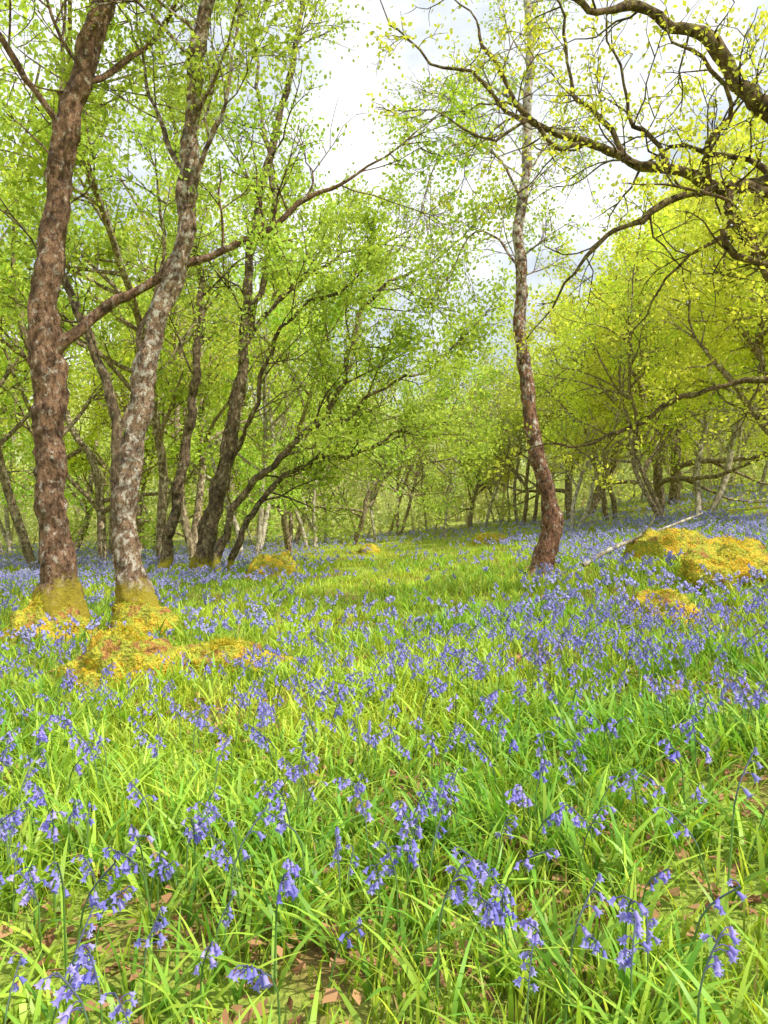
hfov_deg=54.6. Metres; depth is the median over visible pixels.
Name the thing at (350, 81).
sky
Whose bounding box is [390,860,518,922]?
bluebell
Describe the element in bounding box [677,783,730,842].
bluebell
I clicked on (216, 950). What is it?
bluebell
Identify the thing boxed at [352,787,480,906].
bluebell
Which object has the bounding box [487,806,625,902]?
bluebell
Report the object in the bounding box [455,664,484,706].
bluebell
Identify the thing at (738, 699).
bluebell
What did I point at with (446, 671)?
bluebell
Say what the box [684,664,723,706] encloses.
bluebell
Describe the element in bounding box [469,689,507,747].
bluebell
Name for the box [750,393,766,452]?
tree
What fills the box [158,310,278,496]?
tree
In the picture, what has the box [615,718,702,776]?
bluebell
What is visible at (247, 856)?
bluebell
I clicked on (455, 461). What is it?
tree
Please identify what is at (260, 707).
bluebell
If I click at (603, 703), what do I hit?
bluebell
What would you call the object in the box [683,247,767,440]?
tree
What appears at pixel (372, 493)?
tree
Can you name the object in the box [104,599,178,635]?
mossy mound
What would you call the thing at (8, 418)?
tree
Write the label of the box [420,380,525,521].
tree
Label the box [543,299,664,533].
tree
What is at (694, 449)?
tree
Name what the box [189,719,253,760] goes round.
bluebell
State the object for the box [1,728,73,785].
bluebell
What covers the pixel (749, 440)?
tree
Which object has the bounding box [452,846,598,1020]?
bluebell
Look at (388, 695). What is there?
bluebell
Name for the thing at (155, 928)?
bluebell
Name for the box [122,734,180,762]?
bluebell
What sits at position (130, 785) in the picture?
bluebell
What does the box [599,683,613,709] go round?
bluebell
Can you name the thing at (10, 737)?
bluebell
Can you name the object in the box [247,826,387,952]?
bluebell
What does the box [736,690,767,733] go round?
bluebell
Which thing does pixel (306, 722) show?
bluebell
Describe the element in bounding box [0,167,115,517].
tree
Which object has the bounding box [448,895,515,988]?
bluebell
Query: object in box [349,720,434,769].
bluebell
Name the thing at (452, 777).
bluebell
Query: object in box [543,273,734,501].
tree
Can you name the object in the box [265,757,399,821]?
bluebell
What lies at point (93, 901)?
bluebell
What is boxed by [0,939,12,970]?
bluebell
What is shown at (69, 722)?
bluebell
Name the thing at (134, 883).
bluebell
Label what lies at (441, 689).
bluebell
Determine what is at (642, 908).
bluebell
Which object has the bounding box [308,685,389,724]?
bluebell
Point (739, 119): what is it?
tree
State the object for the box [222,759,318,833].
bluebell
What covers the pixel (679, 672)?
bluebell
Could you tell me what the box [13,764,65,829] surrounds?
bluebell
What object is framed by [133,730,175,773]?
bluebell
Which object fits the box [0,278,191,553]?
tree
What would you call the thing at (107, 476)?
tree
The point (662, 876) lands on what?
bluebell
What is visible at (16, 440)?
tree
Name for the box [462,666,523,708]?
bluebell
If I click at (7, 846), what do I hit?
bluebell
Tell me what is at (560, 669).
bluebell
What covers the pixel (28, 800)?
bluebell
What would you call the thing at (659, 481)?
tree
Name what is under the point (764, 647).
bluebell
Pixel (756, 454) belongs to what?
tree
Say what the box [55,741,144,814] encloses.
bluebell
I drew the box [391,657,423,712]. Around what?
bluebell
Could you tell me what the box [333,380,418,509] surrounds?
tree
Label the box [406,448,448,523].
tree
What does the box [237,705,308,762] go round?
bluebell
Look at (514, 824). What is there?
bluebell
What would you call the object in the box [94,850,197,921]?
bluebell
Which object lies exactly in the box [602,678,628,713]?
bluebell
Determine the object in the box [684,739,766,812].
bluebell
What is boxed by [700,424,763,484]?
tree
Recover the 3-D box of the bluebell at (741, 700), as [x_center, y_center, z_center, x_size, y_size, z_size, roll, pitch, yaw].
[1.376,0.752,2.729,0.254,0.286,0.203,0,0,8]
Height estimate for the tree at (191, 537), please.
13.835 m
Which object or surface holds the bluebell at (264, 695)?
on the ground at (314, 952)
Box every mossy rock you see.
[243,550,301,581]
[357,543,379,553]
[472,531,506,545]
[618,587,704,626]
[622,526,710,565]
[674,534,767,592]
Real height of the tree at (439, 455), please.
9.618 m
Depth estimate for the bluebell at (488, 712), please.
3.11 m
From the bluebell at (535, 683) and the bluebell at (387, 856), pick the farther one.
the bluebell at (535, 683)
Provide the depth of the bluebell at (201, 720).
2.95 m
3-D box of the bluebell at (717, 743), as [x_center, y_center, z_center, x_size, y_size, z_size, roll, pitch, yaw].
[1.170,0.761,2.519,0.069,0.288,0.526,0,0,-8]
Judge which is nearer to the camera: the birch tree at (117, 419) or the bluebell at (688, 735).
the bluebell at (688, 735)
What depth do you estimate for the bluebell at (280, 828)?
1.84 m
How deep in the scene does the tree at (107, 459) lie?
41.34 m
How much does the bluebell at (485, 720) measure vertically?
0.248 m
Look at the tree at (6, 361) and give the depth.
15.49 m
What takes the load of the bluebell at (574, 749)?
on the ground at (314, 952)
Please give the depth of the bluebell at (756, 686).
3.18 m
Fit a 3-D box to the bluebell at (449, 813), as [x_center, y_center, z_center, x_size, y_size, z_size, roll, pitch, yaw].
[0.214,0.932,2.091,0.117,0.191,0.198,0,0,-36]
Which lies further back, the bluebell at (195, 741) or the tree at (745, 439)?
the tree at (745, 439)
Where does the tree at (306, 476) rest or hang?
on the ground at (314, 952)
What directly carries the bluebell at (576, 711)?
on the ground at (314, 952)
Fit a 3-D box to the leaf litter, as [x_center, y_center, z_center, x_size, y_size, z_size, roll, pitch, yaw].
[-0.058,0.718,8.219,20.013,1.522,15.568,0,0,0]
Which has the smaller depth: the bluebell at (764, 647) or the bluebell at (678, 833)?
the bluebell at (678, 833)
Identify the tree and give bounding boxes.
[0,0,60,378]
[0,0,249,492]
[0,0,268,563]
[0,0,506,618]
[0,66,170,569]
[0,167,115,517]
[0,188,225,562]
[0,207,74,449]
[0,226,83,552]
[0,246,123,505]
[0,265,26,363]
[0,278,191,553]
[0,336,96,409]
[0,406,30,499]
[2,450,33,494]
[3,396,99,519]
[19,279,253,550]
[25,0,338,634]
[35,0,540,574]
[65,295,243,554]
[66,215,240,550]
[67,129,302,559]
[71,361,163,538]
[71,392,147,524]
[76,418,109,495]
[94,392,191,538]
[134,164,346,556]
[144,283,309,538]
[147,441,220,517]
[148,269,337,541]
[149,407,267,497]
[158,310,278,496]
[183,186,496,552]
[186,392,300,545]
[207,249,369,547]
[209,279,393,543]
[215,248,422,543]
[247,425,336,503]
[258,398,375,542]
[290,318,504,544]
[291,355,422,537]
[325,466,380,526]
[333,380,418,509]
[334,408,421,543]
[336,432,391,531]
[338,381,435,504]
[353,338,483,534]
[354,0,767,498]
[366,451,395,513]
[368,0,653,577]
[389,325,523,536]
[393,452,450,504]
[398,443,443,521]
[400,284,609,524]
[404,397,500,530]
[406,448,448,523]
[415,297,609,523]
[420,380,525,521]
[423,383,527,527]
[430,442,475,518]
[431,406,511,521]
[442,364,523,516]
[443,462,492,518]
[444,361,526,522]
[460,285,637,526]
[468,346,563,497]
[472,363,575,526]
[491,189,711,519]
[495,224,715,515]
[496,205,748,521]
[531,172,767,517]
[536,113,767,504]
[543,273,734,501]
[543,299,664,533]
[552,6,767,420]
[581,437,642,497]
[617,90,767,440]
[620,327,736,483]
[620,347,724,469]
[622,406,722,472]
[625,390,747,486]
[630,138,767,365]
[630,172,767,515]
[636,162,765,399]
[666,65,767,375]
[672,305,759,489]
[681,398,764,487]
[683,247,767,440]
[684,339,767,488]
[688,394,759,486]
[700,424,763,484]
[705,419,767,485]
[709,405,763,456]
[733,335,767,490]
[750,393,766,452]
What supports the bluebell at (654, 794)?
on the ground at (314, 952)
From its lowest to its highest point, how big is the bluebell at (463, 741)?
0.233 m
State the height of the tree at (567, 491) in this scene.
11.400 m
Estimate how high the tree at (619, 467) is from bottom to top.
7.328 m
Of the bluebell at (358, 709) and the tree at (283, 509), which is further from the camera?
the tree at (283, 509)
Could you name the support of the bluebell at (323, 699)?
on the ground at (314, 952)
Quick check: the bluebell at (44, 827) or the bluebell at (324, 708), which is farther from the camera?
the bluebell at (324, 708)
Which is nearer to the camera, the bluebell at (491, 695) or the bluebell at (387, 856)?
the bluebell at (387, 856)
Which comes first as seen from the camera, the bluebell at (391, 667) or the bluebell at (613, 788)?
the bluebell at (613, 788)
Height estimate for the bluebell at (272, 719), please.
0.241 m
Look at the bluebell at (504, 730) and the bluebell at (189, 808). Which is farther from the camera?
the bluebell at (504, 730)
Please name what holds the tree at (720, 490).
on the ground at (314, 952)
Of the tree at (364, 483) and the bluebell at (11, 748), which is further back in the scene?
the tree at (364, 483)
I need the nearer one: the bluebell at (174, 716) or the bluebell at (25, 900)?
the bluebell at (25, 900)
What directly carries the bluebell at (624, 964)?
on the ground at (314, 952)
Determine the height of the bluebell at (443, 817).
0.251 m
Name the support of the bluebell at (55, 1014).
on the ground at (314, 952)
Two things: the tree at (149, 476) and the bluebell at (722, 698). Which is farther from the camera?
the tree at (149, 476)
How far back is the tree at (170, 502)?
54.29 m
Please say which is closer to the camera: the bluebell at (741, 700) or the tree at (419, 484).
the bluebell at (741, 700)
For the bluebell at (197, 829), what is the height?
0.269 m
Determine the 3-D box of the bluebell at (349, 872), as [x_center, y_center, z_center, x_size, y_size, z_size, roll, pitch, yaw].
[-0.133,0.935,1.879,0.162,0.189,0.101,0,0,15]
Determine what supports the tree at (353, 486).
on the ground at (314, 952)
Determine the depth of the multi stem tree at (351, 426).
13.53 m
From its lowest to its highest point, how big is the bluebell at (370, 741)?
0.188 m
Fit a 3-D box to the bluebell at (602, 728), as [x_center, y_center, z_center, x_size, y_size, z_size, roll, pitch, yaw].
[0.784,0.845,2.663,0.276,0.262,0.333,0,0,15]
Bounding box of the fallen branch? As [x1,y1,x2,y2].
[582,513,702,566]
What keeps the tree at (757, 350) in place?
on the ground at (314, 952)
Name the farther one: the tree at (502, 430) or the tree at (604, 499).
the tree at (502, 430)
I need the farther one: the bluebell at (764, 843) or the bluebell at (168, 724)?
the bluebell at (168, 724)
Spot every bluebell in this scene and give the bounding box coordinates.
[0,727,21,758]
[0,739,52,806]
[0,757,16,801]
[0,784,23,833]
[0,786,10,811]
[0,802,75,845]
[0,809,146,931]
[0,810,30,897]
[0,815,25,885]
[0,818,10,897]
[0,830,100,909]
[0,841,32,920]
[0,862,70,974]
[0,862,120,1012]
[0,868,30,891]
[0,872,6,888]
[0,890,26,923]
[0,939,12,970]
[0,965,64,1004]
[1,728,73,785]
[1,865,58,947]
[2,798,101,878]
[3,715,73,778]
[3,758,91,803]
[4,870,116,971]
[4,953,79,1023]
[5,801,96,885]
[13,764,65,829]
[17,782,91,834]
[18,748,50,810]
[20,754,42,784]
[30,786,105,864]
[33,964,88,1023]
[36,737,131,811]
[40,854,103,939]
[43,715,92,774]
[49,728,174,798]
[49,802,103,854]
[51,958,92,1023]
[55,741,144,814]
[64,905,164,1022]
[66,886,150,976]
[68,725,157,812]
[71,945,218,1023]
[74,824,155,929]
[93,846,246,954]
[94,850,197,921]
[98,991,138,1023]
[103,861,199,927]
[111,734,192,796]
[117,716,195,752]
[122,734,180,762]
[126,779,219,849]
[128,735,257,821]
[128,802,281,974]
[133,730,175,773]
[133,906,221,1023]
[137,704,268,783]
[137,817,235,900]
[140,936,308,1022]
[148,682,194,744]
[154,703,192,756]
[156,697,211,752]
[156,873,326,995]
[163,708,217,755]
[169,778,286,830]
[169,786,220,834]
[169,805,270,916]
[170,917,400,1019]
[174,890,242,989]
[179,807,255,873]
[183,715,229,747]
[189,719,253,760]
[189,725,260,791]
[191,704,235,742]
[192,801,311,909]
[194,681,257,756]
[194,698,223,740]
[197,850,273,922]
[202,834,269,927]
[215,701,267,758]
[216,677,291,738]
[219,694,290,739]
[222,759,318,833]
[225,711,325,773]
[226,964,280,1023]
[228,791,324,864]
[229,811,309,916]
[231,698,306,757]
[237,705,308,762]
[244,724,341,781]
[247,731,302,783]
[247,734,307,790]
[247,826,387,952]
[249,858,336,935]
[251,706,303,748]
[251,714,276,748]
[254,779,278,819]
[256,695,312,724]
[259,688,299,726]
[264,702,297,737]
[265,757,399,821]
[266,758,329,812]
[276,712,318,762]
[281,704,348,752]
[284,752,353,810]
[286,684,319,755]
[289,731,347,834]
[297,688,345,724]
[297,700,327,736]
[302,844,358,926]
[306,782,330,822]
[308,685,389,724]
[312,677,366,725]
[312,693,346,734]
[312,719,387,765]
[312,773,383,838]
[312,862,399,948]
[313,690,365,720]
[315,701,364,749]
[316,719,364,762]
[318,720,394,785]
[332,683,397,734]
[332,768,408,832]
[337,673,395,717]
[338,684,376,712]
[339,684,377,713]
[340,837,488,947]
[342,859,546,1023]
[343,782,430,883]
[344,716,463,768]
[346,733,421,776]
[347,841,456,946]
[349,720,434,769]
[351,657,395,720]
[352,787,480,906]
[355,808,423,896]
[358,732,386,771]
[362,703,444,743]
[378,780,474,876]
[379,745,438,789]
[380,684,395,713]
[383,800,487,869]
[385,725,431,782]
[386,678,461,743]
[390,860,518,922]
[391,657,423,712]
[399,731,481,799]
[402,767,497,865]
[403,808,484,890]
[406,810,476,945]
[410,682,466,755]
[410,722,465,768]
[417,895,536,982]
[418,782,471,841]
[420,740,475,780]
[421,724,483,802]
[422,675,456,707]
[427,878,572,982]
[429,802,490,858]
[434,693,478,753]
[437,729,512,779]
[440,659,509,698]
[441,905,562,1005]
[448,848,558,949]
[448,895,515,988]
[449,724,507,776]
[451,808,602,886]
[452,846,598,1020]
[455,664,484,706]
[457,710,555,761]
[457,815,572,880]
[458,739,528,779]
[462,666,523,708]
[463,745,538,806]
[466,659,543,702]
[467,939,600,1023]
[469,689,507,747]
[469,695,524,723]
[472,665,527,718]
[474,696,520,745]
[474,714,538,772]
[475,653,511,711]
[475,657,530,700]
[475,873,635,1023]
[483,687,529,736]
[485,884,599,973]
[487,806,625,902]
[494,759,579,848]
[495,784,554,851]
[500,678,537,708]
[503,680,534,717]
[503,768,636,857]
[504,650,550,707]
[504,776,579,861]
[513,878,756,995]
[514,731,554,814]
[517,649,557,707]
[518,673,547,719]
[524,701,588,756]
[526,912,654,1023]
[535,727,596,778]
[539,655,599,717]
[539,716,570,753]
[542,680,598,746]
[549,668,582,706]
[549,684,588,723]
[550,717,616,758]
[551,675,603,708]
[551,757,606,838]
[554,802,675,893]
[559,863,698,923]
[564,739,635,824]
[570,710,645,782]
[573,937,700,1023]
[578,778,693,841]
[578,913,727,1022]
[582,662,609,704]
[583,926,741,1023]
[585,668,664,709]
[590,686,628,715]
[595,647,717,708]
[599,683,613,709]
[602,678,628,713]
[606,685,669,731]
[606,717,647,766]
[607,859,649,1009]
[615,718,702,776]
[623,674,716,738]
[626,677,732,725]
[633,807,753,909]
[634,679,657,726]
[634,773,726,849]
[646,747,767,907]
[649,674,702,735]
[653,643,724,708]
[655,652,743,703]
[655,670,692,716]
[656,685,714,746]
[656,738,725,823]
[669,674,717,714]
[671,658,726,707]
[671,794,767,873]
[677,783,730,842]
[682,672,747,716]
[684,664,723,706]
[684,714,724,787]
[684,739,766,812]
[685,681,762,764]
[691,700,714,748]
[695,685,763,747]
[696,682,746,734]
[697,666,747,718]
[699,669,753,715]
[712,677,757,728]
[716,682,767,753]
[720,679,767,748]
[726,667,762,695]
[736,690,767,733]
[740,755,767,802]
[745,823,767,847]
[747,692,767,742]
[757,641,767,656]
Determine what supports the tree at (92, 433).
on the ground at (314, 952)
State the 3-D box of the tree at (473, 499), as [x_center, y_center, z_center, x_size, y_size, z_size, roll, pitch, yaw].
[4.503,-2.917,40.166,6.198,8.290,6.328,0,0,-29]
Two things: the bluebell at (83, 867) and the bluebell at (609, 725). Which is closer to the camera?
the bluebell at (83, 867)
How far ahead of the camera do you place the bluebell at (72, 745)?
2.69 m
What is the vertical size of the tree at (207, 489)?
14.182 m
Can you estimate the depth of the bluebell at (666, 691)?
2.92 m
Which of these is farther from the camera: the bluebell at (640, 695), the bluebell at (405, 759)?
the bluebell at (640, 695)
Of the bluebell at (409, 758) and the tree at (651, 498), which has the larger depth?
the tree at (651, 498)
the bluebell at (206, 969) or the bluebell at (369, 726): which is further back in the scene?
the bluebell at (369, 726)
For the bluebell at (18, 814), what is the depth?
1.95 m
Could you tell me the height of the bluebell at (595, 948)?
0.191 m
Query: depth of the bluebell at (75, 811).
2.19 m
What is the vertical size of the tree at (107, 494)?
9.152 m
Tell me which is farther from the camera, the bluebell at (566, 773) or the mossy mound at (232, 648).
the mossy mound at (232, 648)
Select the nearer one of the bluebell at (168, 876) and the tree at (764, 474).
the bluebell at (168, 876)
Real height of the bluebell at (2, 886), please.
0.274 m
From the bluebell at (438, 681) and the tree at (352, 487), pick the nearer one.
the bluebell at (438, 681)
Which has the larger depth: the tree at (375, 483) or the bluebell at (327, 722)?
the tree at (375, 483)
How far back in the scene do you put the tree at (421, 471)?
57.00 m
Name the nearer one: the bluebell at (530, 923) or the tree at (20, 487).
the bluebell at (530, 923)
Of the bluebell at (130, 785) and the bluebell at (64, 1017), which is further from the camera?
the bluebell at (130, 785)
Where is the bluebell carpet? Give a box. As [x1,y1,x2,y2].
[0,481,767,749]
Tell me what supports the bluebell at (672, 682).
on the ground at (314, 952)
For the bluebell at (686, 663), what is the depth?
3.35 m
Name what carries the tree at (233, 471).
on the ground at (314, 952)
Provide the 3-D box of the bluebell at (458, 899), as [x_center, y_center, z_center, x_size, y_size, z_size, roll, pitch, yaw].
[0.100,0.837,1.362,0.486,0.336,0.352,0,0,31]
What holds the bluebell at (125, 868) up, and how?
on the ground at (314, 952)
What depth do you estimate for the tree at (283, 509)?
20.71 m
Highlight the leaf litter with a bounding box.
[0,531,767,1023]
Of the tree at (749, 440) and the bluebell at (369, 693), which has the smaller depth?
the bluebell at (369, 693)
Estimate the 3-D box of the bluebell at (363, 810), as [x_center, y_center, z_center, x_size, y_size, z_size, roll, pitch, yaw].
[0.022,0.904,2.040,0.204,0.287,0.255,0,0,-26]
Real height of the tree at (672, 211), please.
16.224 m
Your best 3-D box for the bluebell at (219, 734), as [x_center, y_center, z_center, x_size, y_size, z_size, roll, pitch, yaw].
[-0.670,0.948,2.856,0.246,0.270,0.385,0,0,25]
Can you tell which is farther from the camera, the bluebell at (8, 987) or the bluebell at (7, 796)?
the bluebell at (7, 796)
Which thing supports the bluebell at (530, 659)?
on the ground at (314, 952)
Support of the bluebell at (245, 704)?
on the ground at (314, 952)
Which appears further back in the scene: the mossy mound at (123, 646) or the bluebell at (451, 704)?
the mossy mound at (123, 646)
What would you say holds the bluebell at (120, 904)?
on the ground at (314, 952)
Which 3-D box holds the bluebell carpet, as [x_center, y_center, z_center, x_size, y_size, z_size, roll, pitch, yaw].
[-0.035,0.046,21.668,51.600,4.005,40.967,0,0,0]
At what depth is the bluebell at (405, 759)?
2.80 m
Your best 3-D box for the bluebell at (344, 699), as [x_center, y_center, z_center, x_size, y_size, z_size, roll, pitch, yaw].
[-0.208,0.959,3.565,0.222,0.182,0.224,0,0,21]
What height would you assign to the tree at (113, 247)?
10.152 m
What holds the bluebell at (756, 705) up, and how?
on the ground at (314, 952)
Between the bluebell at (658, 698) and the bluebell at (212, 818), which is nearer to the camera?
the bluebell at (212, 818)
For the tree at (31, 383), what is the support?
on the ground at (314, 952)
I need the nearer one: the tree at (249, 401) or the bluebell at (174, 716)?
the bluebell at (174, 716)
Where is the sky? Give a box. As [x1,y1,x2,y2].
[0,0,767,412]
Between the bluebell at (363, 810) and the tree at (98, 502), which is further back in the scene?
the tree at (98, 502)
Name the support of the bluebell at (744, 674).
on the ground at (314, 952)
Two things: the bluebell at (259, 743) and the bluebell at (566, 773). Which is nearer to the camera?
the bluebell at (566, 773)
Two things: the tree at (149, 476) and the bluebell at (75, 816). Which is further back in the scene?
the tree at (149, 476)
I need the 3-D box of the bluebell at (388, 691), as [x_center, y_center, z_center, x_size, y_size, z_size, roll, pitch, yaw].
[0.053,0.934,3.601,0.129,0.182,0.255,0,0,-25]
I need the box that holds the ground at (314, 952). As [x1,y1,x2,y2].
[0,406,767,1023]
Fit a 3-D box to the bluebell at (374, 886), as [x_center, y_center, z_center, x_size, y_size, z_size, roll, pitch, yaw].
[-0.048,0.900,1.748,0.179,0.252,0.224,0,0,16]
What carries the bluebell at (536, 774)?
on the ground at (314, 952)
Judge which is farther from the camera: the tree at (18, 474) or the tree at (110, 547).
the tree at (18, 474)
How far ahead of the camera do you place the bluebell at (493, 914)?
1.56 m
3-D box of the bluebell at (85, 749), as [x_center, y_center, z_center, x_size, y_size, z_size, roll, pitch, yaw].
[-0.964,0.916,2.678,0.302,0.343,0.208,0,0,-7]
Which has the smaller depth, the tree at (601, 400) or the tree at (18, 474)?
the tree at (601, 400)
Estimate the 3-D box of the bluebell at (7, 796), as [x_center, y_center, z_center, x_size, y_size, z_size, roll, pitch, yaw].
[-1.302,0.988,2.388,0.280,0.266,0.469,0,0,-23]
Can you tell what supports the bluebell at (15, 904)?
on the ground at (314, 952)
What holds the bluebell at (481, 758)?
on the ground at (314, 952)
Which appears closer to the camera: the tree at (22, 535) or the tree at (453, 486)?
the tree at (22, 535)
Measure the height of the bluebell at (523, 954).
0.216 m
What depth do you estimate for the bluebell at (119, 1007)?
1.29 m
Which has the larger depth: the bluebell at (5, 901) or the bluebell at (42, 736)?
the bluebell at (42, 736)
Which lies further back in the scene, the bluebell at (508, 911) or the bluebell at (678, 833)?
the bluebell at (678, 833)
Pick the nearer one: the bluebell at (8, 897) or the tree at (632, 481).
the bluebell at (8, 897)
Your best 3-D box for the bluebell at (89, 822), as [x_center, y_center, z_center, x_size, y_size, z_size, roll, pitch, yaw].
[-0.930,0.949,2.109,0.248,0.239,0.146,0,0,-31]
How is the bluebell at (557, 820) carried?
on the ground at (314, 952)
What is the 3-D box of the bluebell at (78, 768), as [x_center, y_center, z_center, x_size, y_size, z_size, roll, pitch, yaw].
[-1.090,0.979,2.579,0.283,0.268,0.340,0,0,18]
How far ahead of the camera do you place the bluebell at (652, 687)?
2.86 m
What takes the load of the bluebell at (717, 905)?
on the ground at (314, 952)
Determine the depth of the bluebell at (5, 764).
2.79 m
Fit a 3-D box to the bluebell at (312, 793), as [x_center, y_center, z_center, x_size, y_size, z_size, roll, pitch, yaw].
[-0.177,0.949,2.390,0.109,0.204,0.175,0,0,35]
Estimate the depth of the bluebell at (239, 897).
1.83 m
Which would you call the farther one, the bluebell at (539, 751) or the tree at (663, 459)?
the tree at (663, 459)
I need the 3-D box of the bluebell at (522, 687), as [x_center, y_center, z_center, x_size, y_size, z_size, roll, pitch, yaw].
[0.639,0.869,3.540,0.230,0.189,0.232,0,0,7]
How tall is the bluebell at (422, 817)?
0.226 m
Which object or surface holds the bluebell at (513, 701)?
on the ground at (314, 952)
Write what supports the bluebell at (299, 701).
on the ground at (314, 952)
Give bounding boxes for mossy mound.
[0,593,97,648]
[54,620,185,693]
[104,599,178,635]
[181,635,303,675]
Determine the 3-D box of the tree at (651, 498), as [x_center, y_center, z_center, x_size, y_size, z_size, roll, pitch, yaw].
[7.525,-3.893,21.566,5.891,8.692,8.647,0,0,32]
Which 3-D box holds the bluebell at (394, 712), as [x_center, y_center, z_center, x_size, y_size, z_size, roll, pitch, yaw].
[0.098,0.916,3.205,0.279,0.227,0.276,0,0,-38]
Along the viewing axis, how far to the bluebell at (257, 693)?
3.46 m
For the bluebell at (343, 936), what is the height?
0.233 m
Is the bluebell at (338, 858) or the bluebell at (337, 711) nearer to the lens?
the bluebell at (338, 858)
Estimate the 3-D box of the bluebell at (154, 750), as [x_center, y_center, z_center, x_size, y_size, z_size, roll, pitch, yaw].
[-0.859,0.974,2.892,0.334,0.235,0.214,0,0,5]
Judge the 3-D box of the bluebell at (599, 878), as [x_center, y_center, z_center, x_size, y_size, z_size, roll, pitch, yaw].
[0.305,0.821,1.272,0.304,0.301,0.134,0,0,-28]
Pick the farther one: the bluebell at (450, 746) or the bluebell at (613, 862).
the bluebell at (450, 746)
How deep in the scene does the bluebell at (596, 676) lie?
3.39 m
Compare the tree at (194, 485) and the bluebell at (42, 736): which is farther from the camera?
the tree at (194, 485)
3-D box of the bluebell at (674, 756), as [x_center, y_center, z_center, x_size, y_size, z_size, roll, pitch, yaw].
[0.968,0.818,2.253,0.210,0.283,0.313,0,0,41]
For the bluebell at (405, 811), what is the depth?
2.11 m
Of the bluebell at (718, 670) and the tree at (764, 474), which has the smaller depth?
the bluebell at (718, 670)
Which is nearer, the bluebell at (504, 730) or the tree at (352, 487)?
the bluebell at (504, 730)
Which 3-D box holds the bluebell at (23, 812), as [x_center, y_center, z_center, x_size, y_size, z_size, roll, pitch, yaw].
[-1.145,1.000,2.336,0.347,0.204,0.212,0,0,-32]
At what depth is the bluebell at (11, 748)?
2.79 m
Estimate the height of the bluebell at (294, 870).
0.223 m
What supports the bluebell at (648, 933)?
on the ground at (314, 952)
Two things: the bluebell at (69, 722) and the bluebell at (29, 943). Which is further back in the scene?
the bluebell at (69, 722)
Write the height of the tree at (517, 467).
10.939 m
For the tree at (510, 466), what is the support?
on the ground at (314, 952)
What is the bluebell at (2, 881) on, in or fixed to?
on the ground at (314, 952)
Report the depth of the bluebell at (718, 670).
3.25 m
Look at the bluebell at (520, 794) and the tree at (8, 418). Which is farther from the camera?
the tree at (8, 418)
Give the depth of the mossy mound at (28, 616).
6.28 m
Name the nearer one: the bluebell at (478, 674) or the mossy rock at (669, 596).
the bluebell at (478, 674)
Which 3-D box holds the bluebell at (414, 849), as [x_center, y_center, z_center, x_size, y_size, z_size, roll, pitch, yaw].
[0.048,0.898,1.716,0.388,0.273,0.248,0,0,12]
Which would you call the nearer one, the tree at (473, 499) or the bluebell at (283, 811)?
the bluebell at (283, 811)
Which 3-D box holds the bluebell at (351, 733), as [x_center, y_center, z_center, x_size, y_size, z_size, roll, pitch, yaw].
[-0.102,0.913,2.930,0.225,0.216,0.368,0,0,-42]
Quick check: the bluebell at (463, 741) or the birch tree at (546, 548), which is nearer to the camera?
the bluebell at (463, 741)
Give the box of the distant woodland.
[0,368,767,551]
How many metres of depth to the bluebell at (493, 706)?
3.29 m
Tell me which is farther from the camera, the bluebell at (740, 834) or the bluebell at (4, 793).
the bluebell at (4, 793)
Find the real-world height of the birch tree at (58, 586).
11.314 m
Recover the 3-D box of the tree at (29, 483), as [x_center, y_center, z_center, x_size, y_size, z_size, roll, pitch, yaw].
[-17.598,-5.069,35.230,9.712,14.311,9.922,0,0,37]
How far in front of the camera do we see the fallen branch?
8.71 m
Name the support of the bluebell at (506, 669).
on the ground at (314, 952)
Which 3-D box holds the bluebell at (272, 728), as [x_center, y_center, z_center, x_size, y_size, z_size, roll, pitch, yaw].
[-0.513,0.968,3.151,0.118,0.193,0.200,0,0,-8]
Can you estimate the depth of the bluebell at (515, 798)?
2.11 m
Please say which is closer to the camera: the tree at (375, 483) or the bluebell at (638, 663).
the bluebell at (638, 663)
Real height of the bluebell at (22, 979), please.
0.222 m
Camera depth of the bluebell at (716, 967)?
1.16 m
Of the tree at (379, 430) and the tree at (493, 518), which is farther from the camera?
the tree at (379, 430)
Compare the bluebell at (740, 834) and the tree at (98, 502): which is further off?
the tree at (98, 502)
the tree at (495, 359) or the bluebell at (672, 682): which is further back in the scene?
the tree at (495, 359)
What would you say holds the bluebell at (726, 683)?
on the ground at (314, 952)
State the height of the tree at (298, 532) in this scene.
14.494 m
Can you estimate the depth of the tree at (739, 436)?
36.33 m
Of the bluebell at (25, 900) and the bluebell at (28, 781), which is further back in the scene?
the bluebell at (28, 781)
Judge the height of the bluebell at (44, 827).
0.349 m
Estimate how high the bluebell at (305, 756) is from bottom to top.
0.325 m
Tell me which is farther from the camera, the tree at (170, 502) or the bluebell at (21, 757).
the tree at (170, 502)
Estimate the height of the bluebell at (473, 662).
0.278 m
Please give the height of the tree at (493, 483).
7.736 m
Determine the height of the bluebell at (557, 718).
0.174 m
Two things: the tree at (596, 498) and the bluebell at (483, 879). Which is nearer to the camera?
the bluebell at (483, 879)
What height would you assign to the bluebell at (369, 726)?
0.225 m
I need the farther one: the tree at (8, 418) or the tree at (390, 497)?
the tree at (390, 497)
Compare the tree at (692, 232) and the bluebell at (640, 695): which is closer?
the bluebell at (640, 695)
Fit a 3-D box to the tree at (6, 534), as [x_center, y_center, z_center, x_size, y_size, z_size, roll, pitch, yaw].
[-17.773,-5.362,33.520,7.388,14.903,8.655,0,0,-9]
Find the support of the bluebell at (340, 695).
on the ground at (314, 952)
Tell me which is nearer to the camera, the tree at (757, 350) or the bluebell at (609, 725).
the bluebell at (609, 725)

